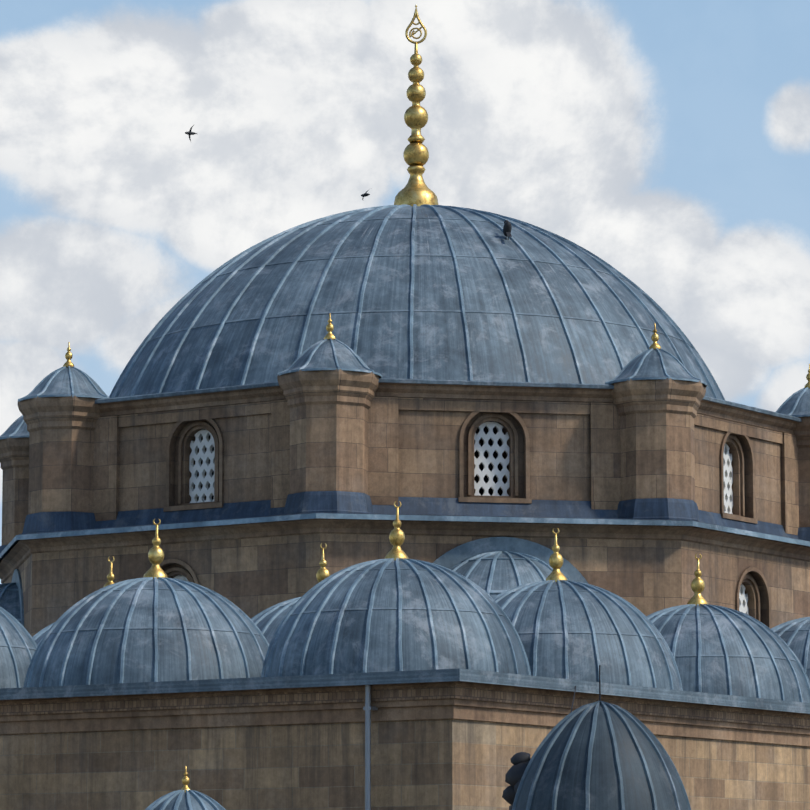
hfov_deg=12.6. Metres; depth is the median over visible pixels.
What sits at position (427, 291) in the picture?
dome
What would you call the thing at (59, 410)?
turret
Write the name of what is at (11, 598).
exedra
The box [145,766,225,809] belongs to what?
fore turret dome
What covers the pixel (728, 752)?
gallery wall
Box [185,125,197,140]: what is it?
swift bird
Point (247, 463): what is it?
drum wall
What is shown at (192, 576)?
base wall dressing
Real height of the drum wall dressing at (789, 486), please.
1.928 m
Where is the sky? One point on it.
(668, 141)
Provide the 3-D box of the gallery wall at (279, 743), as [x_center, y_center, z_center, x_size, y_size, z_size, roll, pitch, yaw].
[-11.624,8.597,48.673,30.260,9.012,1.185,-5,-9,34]
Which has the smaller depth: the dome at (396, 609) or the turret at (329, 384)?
the dome at (396, 609)
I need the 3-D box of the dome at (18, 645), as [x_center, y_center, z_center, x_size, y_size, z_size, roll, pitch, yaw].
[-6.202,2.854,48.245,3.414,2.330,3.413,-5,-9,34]
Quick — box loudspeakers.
[502,665,600,809]
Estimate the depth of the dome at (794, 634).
52.38 m
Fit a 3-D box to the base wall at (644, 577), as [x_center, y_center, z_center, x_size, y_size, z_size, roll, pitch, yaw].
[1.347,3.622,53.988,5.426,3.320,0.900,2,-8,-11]
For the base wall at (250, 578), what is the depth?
54.34 m
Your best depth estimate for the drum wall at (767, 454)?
57.34 m
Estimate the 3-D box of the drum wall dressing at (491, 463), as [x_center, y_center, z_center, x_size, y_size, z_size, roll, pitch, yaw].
[1.258,0.679,54.855,4.970,1.928,0.870,2,-8,-11]
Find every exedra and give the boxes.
[0,569,23,625]
[433,537,588,597]
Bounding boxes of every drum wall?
[119,414,270,510]
[398,410,589,500]
[694,425,781,524]
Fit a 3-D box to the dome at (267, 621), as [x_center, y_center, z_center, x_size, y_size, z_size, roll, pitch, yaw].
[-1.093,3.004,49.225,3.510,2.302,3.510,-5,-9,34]
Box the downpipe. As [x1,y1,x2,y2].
[363,685,377,809]
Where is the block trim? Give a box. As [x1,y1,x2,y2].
[0,378,809,583]
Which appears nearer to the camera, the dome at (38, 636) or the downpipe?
the downpipe
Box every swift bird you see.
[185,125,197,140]
[361,189,369,199]
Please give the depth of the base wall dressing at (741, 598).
56.22 m
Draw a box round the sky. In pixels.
[0,0,809,583]
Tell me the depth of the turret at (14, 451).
61.17 m
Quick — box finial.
[394,5,437,205]
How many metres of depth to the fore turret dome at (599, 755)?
33.27 m
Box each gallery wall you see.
[0,669,495,809]
[455,668,809,809]
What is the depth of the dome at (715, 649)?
49.06 m
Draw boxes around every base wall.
[4,554,31,634]
[31,534,319,636]
[320,533,681,615]
[681,541,809,627]
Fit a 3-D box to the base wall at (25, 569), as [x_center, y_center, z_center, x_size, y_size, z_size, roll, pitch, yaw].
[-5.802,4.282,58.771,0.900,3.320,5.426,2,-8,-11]
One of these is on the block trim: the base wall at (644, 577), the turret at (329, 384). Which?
the turret at (329, 384)
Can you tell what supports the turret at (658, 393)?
on the block trim
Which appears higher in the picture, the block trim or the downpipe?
the block trim
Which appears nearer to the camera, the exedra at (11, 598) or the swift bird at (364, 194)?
the exedra at (11, 598)
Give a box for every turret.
[0,415,28,552]
[18,342,109,533]
[277,313,381,514]
[605,323,706,521]
[776,364,809,540]
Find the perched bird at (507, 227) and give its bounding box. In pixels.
[503,220,511,239]
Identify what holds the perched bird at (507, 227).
on the dome at (427, 291)
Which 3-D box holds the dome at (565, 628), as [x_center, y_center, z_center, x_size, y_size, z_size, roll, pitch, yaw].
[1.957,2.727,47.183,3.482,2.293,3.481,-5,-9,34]
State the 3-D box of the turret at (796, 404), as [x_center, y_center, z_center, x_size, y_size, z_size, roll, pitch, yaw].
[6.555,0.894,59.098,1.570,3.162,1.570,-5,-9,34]
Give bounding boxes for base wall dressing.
[160,559,199,584]
[735,567,770,628]
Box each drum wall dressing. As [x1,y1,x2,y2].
[93,399,289,520]
[368,397,620,509]
[694,413,798,534]
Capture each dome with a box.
[0,607,37,688]
[23,519,269,687]
[33,556,114,644]
[109,204,724,399]
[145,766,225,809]
[251,543,329,643]
[261,501,530,676]
[493,528,682,690]
[512,701,690,809]
[646,554,809,702]
[771,617,809,680]
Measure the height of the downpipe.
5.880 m
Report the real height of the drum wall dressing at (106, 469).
1.928 m
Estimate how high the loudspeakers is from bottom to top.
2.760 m
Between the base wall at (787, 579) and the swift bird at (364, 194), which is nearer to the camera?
the base wall at (787, 579)
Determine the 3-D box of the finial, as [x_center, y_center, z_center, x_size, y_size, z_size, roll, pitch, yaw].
[0.186,-4.944,61.215,0.767,3.596,0.767,-5,-9,34]
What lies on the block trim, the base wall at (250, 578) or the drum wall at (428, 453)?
the drum wall at (428, 453)
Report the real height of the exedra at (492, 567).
3.000 m
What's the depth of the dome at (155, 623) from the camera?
45.02 m

